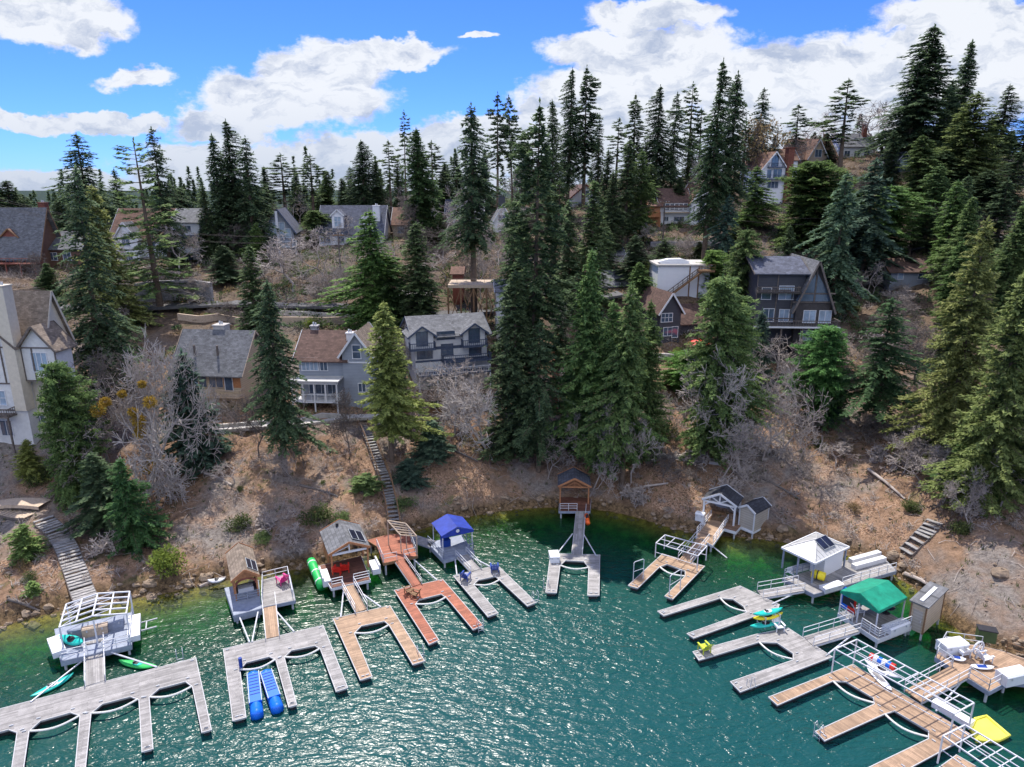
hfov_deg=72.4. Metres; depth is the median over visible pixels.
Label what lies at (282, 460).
bare tree
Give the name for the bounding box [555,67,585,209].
fir tree
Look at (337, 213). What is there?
house
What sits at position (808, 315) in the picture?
window
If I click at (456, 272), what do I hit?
shed
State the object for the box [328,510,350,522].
shrub
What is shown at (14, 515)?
path
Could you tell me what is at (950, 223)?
cedar tree
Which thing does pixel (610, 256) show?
fir tree
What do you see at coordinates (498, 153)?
pine tree
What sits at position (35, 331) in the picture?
house
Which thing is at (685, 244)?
bare tree
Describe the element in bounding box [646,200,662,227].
shed
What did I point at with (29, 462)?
conifer
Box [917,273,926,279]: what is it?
window
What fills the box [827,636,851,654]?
mooring spar
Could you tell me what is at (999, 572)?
boulder
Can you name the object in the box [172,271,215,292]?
bare tree
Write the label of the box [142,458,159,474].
mistletoe
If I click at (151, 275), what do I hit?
bare tree
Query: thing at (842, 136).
pine tree
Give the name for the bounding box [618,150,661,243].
conifer tree
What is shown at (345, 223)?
bare tree
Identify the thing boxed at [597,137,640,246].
fir tree
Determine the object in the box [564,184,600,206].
house
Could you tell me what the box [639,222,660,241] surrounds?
bare tree
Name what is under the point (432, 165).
pine tree
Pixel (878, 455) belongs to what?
bare shrub
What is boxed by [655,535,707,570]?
pipe canopy
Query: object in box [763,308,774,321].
window
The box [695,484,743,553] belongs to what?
boathouse
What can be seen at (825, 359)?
round tree
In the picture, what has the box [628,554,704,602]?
dock
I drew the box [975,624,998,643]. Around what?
waste bin
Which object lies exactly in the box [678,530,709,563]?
gangway
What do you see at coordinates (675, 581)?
pipe hoop
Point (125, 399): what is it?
bare tree
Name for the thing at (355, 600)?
gangway
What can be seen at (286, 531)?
bare shrub
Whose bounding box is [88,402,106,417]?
mistletoe
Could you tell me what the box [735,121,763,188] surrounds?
pine tree
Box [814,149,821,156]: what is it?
window
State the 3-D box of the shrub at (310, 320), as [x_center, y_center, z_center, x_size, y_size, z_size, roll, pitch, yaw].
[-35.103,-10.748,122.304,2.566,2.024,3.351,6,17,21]
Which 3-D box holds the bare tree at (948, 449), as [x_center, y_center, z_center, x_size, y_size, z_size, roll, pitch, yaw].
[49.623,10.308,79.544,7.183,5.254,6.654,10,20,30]
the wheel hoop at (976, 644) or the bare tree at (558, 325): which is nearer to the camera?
the wheel hoop at (976, 644)
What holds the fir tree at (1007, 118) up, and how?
on the ground
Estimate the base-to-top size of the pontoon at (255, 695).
1.075 m
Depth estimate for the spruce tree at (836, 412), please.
97.38 m
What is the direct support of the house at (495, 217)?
on the ground
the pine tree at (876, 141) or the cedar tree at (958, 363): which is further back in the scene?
the pine tree at (876, 141)
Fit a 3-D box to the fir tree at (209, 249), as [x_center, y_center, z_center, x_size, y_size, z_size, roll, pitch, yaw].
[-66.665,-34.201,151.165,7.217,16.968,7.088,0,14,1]
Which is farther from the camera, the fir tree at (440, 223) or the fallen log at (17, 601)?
the fir tree at (440, 223)
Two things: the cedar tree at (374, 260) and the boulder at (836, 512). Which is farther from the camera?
the cedar tree at (374, 260)
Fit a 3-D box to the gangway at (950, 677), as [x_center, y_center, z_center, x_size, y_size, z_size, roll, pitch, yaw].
[34.605,24.100,56.924,5.368,1.882,1.645,-7,17,-22]
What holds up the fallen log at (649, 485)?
on the ground
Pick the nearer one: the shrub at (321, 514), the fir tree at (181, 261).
the shrub at (321, 514)
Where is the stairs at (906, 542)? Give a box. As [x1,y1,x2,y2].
[899,518,942,555]
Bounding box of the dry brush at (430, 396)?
[0,150,1017,407]
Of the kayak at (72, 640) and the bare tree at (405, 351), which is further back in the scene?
the bare tree at (405, 351)
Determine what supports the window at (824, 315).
in the house at (792, 293)
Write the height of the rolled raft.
0.618 m
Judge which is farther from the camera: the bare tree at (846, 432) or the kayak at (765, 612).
the bare tree at (846, 432)
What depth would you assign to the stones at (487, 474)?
85.53 m
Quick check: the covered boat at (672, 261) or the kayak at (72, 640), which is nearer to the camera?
the kayak at (72, 640)
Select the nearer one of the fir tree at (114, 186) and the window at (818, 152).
the fir tree at (114, 186)
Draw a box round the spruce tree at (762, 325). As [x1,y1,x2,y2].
[750,308,776,389]
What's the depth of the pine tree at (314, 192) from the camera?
180.19 m
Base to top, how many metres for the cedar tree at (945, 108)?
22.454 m
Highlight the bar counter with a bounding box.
[81,621,108,638]
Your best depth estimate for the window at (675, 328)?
119.80 m
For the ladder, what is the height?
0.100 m
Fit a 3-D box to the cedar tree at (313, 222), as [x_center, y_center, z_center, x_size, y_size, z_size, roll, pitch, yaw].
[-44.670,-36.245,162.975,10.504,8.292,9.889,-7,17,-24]
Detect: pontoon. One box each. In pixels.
[247,670,263,719]
[260,668,283,714]
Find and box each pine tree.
[109,137,198,311]
[255,152,303,207]
[284,153,325,210]
[377,141,400,218]
[392,110,420,205]
[423,140,459,209]
[483,91,515,209]
[500,94,525,202]
[523,212,534,227]
[543,180,577,228]
[563,272,583,343]
[604,117,626,179]
[635,129,653,178]
[665,81,706,186]
[684,108,711,183]
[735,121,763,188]
[780,105,815,149]
[801,78,871,173]
[858,131,890,156]
[895,234,929,256]
[993,238,1021,280]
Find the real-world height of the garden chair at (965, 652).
1.157 m
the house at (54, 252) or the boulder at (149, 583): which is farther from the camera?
the house at (54, 252)
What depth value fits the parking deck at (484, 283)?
119.77 m
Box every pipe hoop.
[633,559,643,580]
[669,569,681,594]
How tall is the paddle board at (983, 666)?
0.289 m
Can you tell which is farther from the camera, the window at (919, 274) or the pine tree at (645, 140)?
the pine tree at (645, 140)
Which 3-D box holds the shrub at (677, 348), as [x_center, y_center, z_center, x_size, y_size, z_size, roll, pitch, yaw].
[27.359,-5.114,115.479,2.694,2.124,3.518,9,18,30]
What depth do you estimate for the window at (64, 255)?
148.26 m
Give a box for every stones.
[0,488,1023,655]
[1,344,997,601]
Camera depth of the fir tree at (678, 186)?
171.02 m
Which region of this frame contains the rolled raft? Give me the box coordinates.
[868,653,896,670]
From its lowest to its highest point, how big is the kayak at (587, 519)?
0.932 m
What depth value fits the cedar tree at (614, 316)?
87.89 m
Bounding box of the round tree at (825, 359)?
[777,323,854,432]
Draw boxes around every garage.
[492,279,507,339]
[649,260,715,297]
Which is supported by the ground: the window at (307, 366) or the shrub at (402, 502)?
the shrub at (402, 502)
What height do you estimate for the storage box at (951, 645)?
1.000 m
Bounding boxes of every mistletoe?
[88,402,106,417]
[98,396,112,407]
[116,389,127,398]
[127,407,138,416]
[129,412,145,426]
[133,426,146,439]
[137,380,146,388]
[142,395,157,408]
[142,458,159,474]
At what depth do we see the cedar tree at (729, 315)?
87.23 m
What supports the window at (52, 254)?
in the house at (54, 252)
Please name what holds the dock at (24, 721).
in the water
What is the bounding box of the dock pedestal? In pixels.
[238,657,242,667]
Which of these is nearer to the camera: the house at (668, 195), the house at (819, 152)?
the house at (668, 195)
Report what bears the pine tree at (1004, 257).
on the ground
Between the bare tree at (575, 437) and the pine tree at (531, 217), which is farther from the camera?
the pine tree at (531, 217)
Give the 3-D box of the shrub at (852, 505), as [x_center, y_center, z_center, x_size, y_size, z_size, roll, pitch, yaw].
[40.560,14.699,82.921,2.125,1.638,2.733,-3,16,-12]
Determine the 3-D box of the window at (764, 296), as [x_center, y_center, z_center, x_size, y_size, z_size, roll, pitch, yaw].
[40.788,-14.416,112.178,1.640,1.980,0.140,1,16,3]
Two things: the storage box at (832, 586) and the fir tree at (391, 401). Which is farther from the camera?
the fir tree at (391, 401)
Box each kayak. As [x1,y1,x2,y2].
[30,672,73,696]
[59,635,82,645]
[119,659,156,668]
[584,513,589,524]
[750,619,781,627]
[753,607,782,615]
[753,612,782,619]
[864,660,898,677]
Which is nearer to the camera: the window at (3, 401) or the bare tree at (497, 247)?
the window at (3, 401)
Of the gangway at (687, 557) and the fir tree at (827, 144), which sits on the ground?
the fir tree at (827, 144)
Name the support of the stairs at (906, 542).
on the ground
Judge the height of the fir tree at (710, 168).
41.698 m
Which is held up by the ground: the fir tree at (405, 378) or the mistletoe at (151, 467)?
the fir tree at (405, 378)
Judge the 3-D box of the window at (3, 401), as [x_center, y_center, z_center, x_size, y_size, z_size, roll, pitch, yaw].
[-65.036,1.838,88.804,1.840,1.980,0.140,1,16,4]
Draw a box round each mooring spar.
[30,661,81,701]
[111,652,157,667]
[239,616,249,641]
[251,612,258,642]
[276,611,294,631]
[340,592,343,616]
[364,594,380,607]
[413,559,436,579]
[772,595,791,604]
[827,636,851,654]
[935,683,961,711]
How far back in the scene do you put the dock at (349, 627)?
64.19 m
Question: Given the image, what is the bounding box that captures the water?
[0,520,1023,766]
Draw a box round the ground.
[0,151,1023,688]
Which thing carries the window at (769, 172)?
in the house at (772, 165)
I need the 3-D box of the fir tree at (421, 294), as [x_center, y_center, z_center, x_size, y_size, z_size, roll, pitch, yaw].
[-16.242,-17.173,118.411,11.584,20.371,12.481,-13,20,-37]
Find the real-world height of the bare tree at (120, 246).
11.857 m
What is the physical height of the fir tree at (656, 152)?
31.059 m
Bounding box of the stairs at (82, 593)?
[33,515,100,609]
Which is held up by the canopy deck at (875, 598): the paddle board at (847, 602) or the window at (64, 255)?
the paddle board at (847, 602)
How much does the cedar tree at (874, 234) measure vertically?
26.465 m
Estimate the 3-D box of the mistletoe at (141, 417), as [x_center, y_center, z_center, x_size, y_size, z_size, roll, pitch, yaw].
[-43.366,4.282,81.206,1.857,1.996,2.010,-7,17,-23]
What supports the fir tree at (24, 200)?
on the ground
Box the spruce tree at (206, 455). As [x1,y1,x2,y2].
[156,347,233,481]
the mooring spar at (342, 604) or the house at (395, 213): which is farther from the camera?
the house at (395, 213)
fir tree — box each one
[0,180,29,206]
[0,194,15,206]
[15,193,36,206]
[43,134,126,230]
[47,164,149,405]
[49,197,76,230]
[56,452,132,540]
[103,457,175,561]
[105,169,131,223]
[131,126,199,270]
[164,241,192,267]
[170,187,193,207]
[190,186,221,261]
[197,133,244,258]
[203,245,246,284]
[211,119,264,252]
[230,135,287,253]
[234,246,282,348]
[243,279,337,476]
[259,166,276,227]
[286,175,311,221]
[332,178,348,204]
[337,166,361,204]
[339,140,382,204]
[354,300,453,462]
[367,159,391,208]
[388,158,411,207]
[389,350,410,397]
[391,221,447,337]
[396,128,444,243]
[426,218,446,242]
[433,102,506,312]
[434,163,458,218]
[448,151,468,198]
[475,269,551,463]
[477,148,495,214]
[480,319,576,472]
[487,188,552,358]
[498,97,578,406]
[508,154,534,207]
[530,154,547,213]
[540,101,571,225]
[542,219,563,293]
[548,302,577,372]
[549,199,585,323]
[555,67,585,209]
[558,281,657,485]
[571,179,615,315]
[573,65,602,208]
[586,113,609,193]
[588,150,620,237]
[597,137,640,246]
[597,227,620,269]
[599,172,626,253]
[611,235,655,280]
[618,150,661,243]
[619,95,647,182]
[619,160,642,206]
[635,84,676,187]
[638,164,658,215]
[645,239,676,259]
[652,92,695,187]
[673,128,702,187]
[673,177,685,195]
[682,58,740,260]
[688,241,701,259]
[708,70,760,239]
[729,225,744,245]
[740,87,787,157]
[767,135,780,153]
[777,226,797,255]
[821,132,838,162]
[825,297,954,424]
[837,211,874,283]
[853,60,950,160]
[870,23,967,161]
[875,130,904,190]
[902,205,945,250]
[920,332,977,371]
[921,150,981,189]
[931,175,992,247]
[940,39,985,159]
[962,85,1023,169]
[967,170,1023,212]
[973,177,1017,256]
[975,151,1023,216]
[975,201,1023,282]
[1000,117,1023,164]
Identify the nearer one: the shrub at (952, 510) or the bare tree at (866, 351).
the shrub at (952, 510)
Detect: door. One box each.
[224,378,233,391]
[911,608,923,632]
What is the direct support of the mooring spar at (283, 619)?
on the dock at (279, 650)
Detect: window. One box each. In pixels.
[0,390,7,405]
[0,420,14,435]
[29,352,47,372]
[50,252,57,259]
[63,252,71,259]
[121,239,129,245]
[179,225,190,230]
[198,377,207,387]
[208,377,223,387]
[272,222,279,236]
[278,222,285,237]
[284,228,291,237]
[301,357,318,370]
[309,384,328,393]
[319,363,327,370]
[323,236,330,242]
[327,385,337,393]
[337,236,344,242]
[351,345,361,358]
[358,383,365,392]
[417,350,432,359]
[436,331,454,339]
[441,343,453,355]
[469,347,481,355]
[660,313,672,322]
[663,327,672,335]
[671,326,677,337]
[673,216,684,220]
[761,287,771,299]
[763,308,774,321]
[766,170,771,177]
[767,181,778,187]
[771,155,778,165]
[772,169,781,177]
[778,286,794,299]
[778,309,789,321]
[796,275,829,300]
[799,330,812,340]
[802,310,816,322]
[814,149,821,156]
[818,310,831,322]
[897,273,903,279]
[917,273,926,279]
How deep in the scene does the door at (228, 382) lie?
99.95 m
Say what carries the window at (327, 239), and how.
in the house at (337, 213)
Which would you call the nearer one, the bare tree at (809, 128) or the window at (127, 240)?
the window at (127, 240)
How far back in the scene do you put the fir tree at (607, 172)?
153.10 m
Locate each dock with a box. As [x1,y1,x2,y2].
[0,649,211,766]
[223,625,347,723]
[332,605,424,683]
[394,579,483,647]
[453,567,538,619]
[543,553,599,598]
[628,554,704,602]
[657,586,779,641]
[692,628,832,694]
[768,664,971,766]
[939,754,977,766]
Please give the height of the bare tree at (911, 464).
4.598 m
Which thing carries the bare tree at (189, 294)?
on the ground
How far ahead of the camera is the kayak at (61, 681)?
57.74 m
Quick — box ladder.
[141,618,156,630]
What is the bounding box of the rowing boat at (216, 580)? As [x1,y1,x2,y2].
[208,577,225,582]
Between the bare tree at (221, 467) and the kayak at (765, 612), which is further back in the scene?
the bare tree at (221, 467)
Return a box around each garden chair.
[275,573,288,585]
[331,564,341,575]
[340,562,348,570]
[402,585,412,595]
[409,588,421,598]
[459,570,470,581]
[490,562,498,572]
[697,640,713,654]
[771,614,785,632]
[850,602,865,616]
[958,647,973,657]
[975,648,994,663]
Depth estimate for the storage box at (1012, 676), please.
56.26 m
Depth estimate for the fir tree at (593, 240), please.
121.20 m
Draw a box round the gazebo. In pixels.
[781,532,896,602]
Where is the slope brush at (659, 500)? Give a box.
[0,382,1023,599]
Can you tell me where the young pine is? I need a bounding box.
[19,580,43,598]
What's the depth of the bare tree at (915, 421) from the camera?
87.90 m
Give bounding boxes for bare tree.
[17,251,59,282]
[56,373,131,465]
[58,462,81,495]
[62,409,118,466]
[67,346,149,442]
[89,300,129,320]
[108,358,177,462]
[111,228,130,273]
[111,363,165,485]
[112,327,225,509]
[123,441,171,492]
[124,264,180,281]
[154,224,205,273]
[163,401,188,455]
[167,285,214,308]
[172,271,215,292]
[204,458,245,481]
[206,299,244,322]
[208,382,245,445]
[214,222,260,257]
[226,391,276,455]
[237,232,323,291]
[243,262,285,278]
[261,445,296,478]
[265,376,307,447]
[268,251,296,262]
[271,192,310,223]
[272,226,334,284]
[287,422,314,469]
[302,277,340,305]
[309,262,335,303]
[323,385,366,451]
[325,216,354,244]
[329,252,365,307]
[382,185,409,212]
[385,240,403,263]
[392,201,422,239]
[393,321,411,377]
[401,366,437,419]
[403,226,451,262]
[421,356,494,436]
[422,251,455,279]
[428,378,481,417]
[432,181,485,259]
[433,378,508,459]
[439,204,474,241]
[449,253,490,279]
[469,232,504,298]
[480,208,511,264]
[498,245,531,277]
[502,169,532,203]
[542,435,576,478]
[545,301,571,337]
[555,408,589,460]
[589,396,641,499]
[628,410,664,482]
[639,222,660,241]
[645,445,697,480]
[655,384,690,440]
[667,233,696,258]
[672,345,795,471]
[683,150,713,185]
[717,397,783,486]
[718,191,744,212]
[746,334,803,391]
[754,373,812,462]
[757,241,786,255]
[768,390,828,432]
[769,356,830,474]
[779,337,813,410]
[784,130,818,166]
[794,108,840,138]
[822,441,857,465]
[828,330,854,356]
[834,411,894,440]
[846,343,898,385]
[848,260,886,301]
[850,100,895,155]
[855,330,906,368]
[871,318,939,356]
[875,301,927,326]
[880,285,914,308]
[883,433,954,474]
[884,448,944,486]
[887,318,944,382]
[888,424,950,468]
[896,411,930,434]
[897,413,933,432]
[915,445,957,494]
[925,258,972,291]
[941,464,992,531]
[982,156,1015,170]
[984,446,1023,511]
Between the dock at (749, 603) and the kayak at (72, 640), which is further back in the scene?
the dock at (749, 603)
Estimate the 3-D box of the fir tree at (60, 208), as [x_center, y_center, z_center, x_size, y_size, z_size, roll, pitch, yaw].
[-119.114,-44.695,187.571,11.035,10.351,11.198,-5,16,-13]
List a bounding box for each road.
[60,291,623,314]
[644,238,1002,273]
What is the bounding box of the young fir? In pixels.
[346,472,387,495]
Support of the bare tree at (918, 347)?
on the ground
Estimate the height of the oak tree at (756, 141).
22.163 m
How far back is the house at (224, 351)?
100.86 m
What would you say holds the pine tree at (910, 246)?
on the ground
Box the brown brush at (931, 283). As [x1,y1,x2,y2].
[60,154,1023,370]
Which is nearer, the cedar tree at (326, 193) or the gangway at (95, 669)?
the gangway at (95, 669)
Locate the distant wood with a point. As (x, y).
(184, 187)
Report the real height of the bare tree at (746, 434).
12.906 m
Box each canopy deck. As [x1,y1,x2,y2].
[412,514,474,567]
[837,578,912,647]
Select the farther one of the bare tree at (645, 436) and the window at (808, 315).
the window at (808, 315)
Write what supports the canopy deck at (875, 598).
in the water
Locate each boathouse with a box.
[224,542,295,623]
[318,519,380,596]
[557,467,591,519]
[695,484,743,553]
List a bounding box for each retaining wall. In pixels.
[134,280,213,302]
[177,313,348,324]
[215,413,344,427]
[279,311,353,317]
[402,407,496,413]
[650,241,739,246]
[658,353,673,359]
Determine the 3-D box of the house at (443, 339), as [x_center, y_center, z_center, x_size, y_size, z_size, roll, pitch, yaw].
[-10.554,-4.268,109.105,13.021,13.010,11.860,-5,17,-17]
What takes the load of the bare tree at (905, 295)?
on the ground
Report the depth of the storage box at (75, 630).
62.62 m
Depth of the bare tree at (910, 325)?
108.67 m
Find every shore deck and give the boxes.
[367,520,417,574]
[934,631,1023,702]
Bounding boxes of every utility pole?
[333,232,343,267]
[660,200,669,238]
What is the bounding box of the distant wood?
[0,115,1017,230]
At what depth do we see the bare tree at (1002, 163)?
189.39 m
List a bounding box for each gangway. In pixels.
[84,633,105,686]
[262,592,279,638]
[341,576,367,612]
[395,554,421,586]
[455,547,480,571]
[571,510,585,554]
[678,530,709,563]
[757,575,805,598]
[802,614,860,646]
[904,656,971,704]
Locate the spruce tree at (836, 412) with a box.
[821,384,848,427]
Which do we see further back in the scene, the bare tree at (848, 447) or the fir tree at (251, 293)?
the fir tree at (251, 293)
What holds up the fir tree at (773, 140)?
on the ground
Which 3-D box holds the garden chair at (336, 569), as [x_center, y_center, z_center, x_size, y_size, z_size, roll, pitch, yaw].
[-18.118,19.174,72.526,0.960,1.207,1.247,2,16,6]
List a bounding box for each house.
[0,200,60,275]
[0,282,77,454]
[48,231,87,266]
[110,208,175,260]
[167,321,268,409]
[170,208,217,259]
[264,207,302,255]
[291,322,381,413]
[316,203,392,245]
[390,207,434,236]
[400,312,491,394]
[444,199,485,222]
[490,193,507,232]
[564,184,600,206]
[596,247,627,261]
[599,270,630,288]
[634,285,711,342]
[654,184,707,225]
[737,147,795,203]
[742,253,840,369]
[778,149,799,176]
[782,132,838,167]
[831,123,877,157]
[872,258,938,290]
[876,151,909,171]
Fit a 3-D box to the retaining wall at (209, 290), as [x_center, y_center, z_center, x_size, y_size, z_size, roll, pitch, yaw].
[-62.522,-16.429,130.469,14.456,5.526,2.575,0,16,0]
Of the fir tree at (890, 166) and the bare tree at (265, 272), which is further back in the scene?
the fir tree at (890, 166)
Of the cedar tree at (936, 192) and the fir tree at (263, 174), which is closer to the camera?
the cedar tree at (936, 192)
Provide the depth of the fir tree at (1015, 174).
157.76 m
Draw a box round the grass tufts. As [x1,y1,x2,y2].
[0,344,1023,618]
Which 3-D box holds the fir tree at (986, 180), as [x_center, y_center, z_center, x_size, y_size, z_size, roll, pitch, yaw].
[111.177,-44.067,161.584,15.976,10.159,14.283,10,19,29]
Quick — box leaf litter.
[0,346,1023,634]
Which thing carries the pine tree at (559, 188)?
on the ground
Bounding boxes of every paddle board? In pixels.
[841,587,846,606]
[843,596,849,608]
[847,592,856,613]
[867,664,891,690]
[948,654,965,660]
[970,664,993,669]
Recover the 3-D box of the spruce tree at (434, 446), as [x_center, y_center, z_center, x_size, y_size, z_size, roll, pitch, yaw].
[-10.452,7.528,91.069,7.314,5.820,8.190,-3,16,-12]
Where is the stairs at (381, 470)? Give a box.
[357,419,400,530]
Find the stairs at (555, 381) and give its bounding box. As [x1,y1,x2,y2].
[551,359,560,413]
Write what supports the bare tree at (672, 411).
on the ground
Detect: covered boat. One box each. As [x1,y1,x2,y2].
[657,258,689,263]
[969,715,1010,742]
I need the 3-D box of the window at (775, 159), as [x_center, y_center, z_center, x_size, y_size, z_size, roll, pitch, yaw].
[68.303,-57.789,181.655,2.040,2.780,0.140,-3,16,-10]
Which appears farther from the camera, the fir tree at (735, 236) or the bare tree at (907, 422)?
the fir tree at (735, 236)
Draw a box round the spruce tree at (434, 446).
[404,419,457,469]
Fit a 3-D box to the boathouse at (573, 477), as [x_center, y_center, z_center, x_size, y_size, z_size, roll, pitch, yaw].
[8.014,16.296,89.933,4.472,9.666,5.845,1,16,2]
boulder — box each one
[142,579,156,587]
[335,466,343,470]
[535,496,544,502]
[776,525,787,532]
[830,511,839,516]
[887,550,899,558]
[991,567,1008,578]
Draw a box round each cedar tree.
[30,262,66,299]
[32,359,115,512]
[72,184,167,331]
[235,223,271,263]
[299,210,331,244]
[307,171,335,212]
[307,210,404,337]
[349,256,411,326]
[479,216,499,239]
[544,247,610,460]
[575,320,620,368]
[581,298,667,480]
[623,261,657,299]
[625,300,674,469]
[659,350,701,396]
[674,273,775,472]
[696,249,734,302]
[704,195,738,272]
[710,227,768,334]
[725,302,787,448]
[733,165,784,227]
[769,159,872,250]
[794,173,880,320]
[816,190,881,234]
[818,157,923,286]
[865,184,939,256]
[879,215,1004,465]
[898,135,973,202]
[902,165,961,232]
[912,379,986,428]
[915,273,1023,518]
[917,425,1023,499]
[919,179,993,280]
[922,196,981,294]
[929,239,973,328]
[933,80,959,152]
[933,91,1023,193]
[960,206,1023,335]
[975,118,1023,156]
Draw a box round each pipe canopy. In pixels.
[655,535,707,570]
[831,639,974,738]
[937,724,1023,766]
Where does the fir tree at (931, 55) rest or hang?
on the ground
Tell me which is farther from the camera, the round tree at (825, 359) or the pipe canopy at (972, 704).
the round tree at (825, 359)
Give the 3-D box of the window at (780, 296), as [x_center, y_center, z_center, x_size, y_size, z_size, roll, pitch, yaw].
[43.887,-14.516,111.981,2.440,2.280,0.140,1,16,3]
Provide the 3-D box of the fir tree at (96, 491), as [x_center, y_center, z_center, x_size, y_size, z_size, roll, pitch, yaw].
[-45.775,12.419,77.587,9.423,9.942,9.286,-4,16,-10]
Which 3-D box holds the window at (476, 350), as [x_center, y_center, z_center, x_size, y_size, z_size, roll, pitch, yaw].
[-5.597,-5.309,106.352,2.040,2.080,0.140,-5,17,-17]
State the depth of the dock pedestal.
59.36 m
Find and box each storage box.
[67,622,88,636]
[101,615,124,630]
[548,550,559,562]
[695,511,705,521]
[819,580,843,593]
[881,617,910,637]
[931,698,975,727]
[935,636,969,656]
[994,664,1023,687]
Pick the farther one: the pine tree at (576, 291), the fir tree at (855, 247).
the fir tree at (855, 247)
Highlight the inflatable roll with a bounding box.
[307,557,325,590]
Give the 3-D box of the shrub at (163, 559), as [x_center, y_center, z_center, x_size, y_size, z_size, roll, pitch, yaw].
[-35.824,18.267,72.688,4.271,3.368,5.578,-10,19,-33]
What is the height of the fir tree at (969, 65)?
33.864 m
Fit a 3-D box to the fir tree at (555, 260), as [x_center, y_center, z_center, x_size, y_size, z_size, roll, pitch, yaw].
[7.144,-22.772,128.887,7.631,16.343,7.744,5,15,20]
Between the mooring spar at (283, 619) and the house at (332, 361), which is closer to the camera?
the mooring spar at (283, 619)
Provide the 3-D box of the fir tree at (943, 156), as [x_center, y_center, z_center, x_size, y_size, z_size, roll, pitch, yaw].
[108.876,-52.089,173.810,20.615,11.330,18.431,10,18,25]
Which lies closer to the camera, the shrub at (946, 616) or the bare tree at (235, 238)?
the shrub at (946, 616)
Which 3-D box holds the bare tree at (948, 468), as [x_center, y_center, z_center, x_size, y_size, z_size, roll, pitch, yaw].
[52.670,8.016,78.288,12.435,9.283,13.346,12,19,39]
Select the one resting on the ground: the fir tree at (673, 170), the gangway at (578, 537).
the fir tree at (673, 170)
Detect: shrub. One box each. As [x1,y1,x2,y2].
[1,523,50,566]
[12,558,32,574]
[19,570,38,584]
[22,467,53,488]
[81,530,125,560]
[145,543,190,578]
[179,307,192,314]
[221,513,255,532]
[240,512,277,534]
[251,529,271,545]
[275,522,308,558]
[296,500,336,525]
[303,317,316,327]
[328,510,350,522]
[393,495,418,512]
[618,483,653,508]
[657,419,678,439]
[665,444,710,471]
[670,346,687,356]
[709,475,744,498]
[735,214,759,226]
[814,439,827,451]
[841,444,858,453]
[843,501,862,514]
[844,300,862,311]
[865,443,897,472]
[900,499,924,514]
[936,628,946,634]
[939,612,957,626]
[944,500,964,517]
[947,519,973,535]
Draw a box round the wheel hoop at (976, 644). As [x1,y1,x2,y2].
[972,641,984,657]
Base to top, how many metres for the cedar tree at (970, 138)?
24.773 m
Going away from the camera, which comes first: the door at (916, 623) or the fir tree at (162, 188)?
the door at (916, 623)
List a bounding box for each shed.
[450,266,465,304]
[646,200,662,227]
[738,497,771,537]
[907,581,948,640]
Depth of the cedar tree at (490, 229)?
160.76 m
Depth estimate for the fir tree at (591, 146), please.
178.28 m
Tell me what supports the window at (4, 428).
in the house at (35, 331)
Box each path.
[0,498,51,509]
[0,508,35,520]
[167,414,377,433]
[660,453,720,465]
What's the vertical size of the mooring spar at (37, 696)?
0.136 m
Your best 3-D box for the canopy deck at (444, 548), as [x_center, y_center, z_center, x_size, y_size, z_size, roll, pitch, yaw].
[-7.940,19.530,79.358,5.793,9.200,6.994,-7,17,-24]
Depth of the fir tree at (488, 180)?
183.89 m
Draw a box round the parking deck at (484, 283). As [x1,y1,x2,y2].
[447,279,495,322]
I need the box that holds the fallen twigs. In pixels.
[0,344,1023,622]
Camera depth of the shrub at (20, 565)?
71.64 m
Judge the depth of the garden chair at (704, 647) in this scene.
61.30 m
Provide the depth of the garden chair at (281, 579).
70.72 m
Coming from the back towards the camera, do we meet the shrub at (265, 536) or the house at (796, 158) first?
the house at (796, 158)
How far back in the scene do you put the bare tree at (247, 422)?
88.54 m
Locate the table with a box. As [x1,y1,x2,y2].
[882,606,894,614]
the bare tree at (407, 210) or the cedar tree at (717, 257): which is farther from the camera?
the bare tree at (407, 210)
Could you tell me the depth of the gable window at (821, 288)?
110.93 m
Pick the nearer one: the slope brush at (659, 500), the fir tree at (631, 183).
the slope brush at (659, 500)
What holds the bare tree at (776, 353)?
on the ground
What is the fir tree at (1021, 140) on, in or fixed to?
on the ground
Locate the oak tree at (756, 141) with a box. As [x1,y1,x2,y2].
[735,114,792,172]
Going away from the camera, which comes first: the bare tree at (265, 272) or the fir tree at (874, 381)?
the fir tree at (874, 381)
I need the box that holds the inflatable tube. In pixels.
[811,569,825,580]
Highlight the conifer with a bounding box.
[8,439,53,483]
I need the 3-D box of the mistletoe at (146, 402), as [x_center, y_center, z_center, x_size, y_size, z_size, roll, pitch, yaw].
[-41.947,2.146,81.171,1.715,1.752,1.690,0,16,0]
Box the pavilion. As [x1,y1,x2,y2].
[47,591,140,669]
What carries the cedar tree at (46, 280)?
on the ground
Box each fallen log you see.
[7,594,39,611]
[197,468,232,485]
[199,572,225,587]
[299,484,337,496]
[448,448,477,461]
[629,481,667,489]
[759,476,800,499]
[867,468,905,498]
[903,571,931,584]
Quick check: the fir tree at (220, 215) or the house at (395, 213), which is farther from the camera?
the house at (395, 213)
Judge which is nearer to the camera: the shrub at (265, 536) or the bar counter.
the bar counter
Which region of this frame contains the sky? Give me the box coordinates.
[0,0,1023,190]
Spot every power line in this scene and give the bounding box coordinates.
[1,199,336,243]
[343,201,665,242]
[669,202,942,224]
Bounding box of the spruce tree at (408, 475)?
[390,457,431,490]
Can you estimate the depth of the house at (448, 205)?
177.89 m
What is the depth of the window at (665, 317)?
118.73 m
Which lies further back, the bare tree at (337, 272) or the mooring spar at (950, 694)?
the bare tree at (337, 272)
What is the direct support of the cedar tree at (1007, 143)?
on the ground

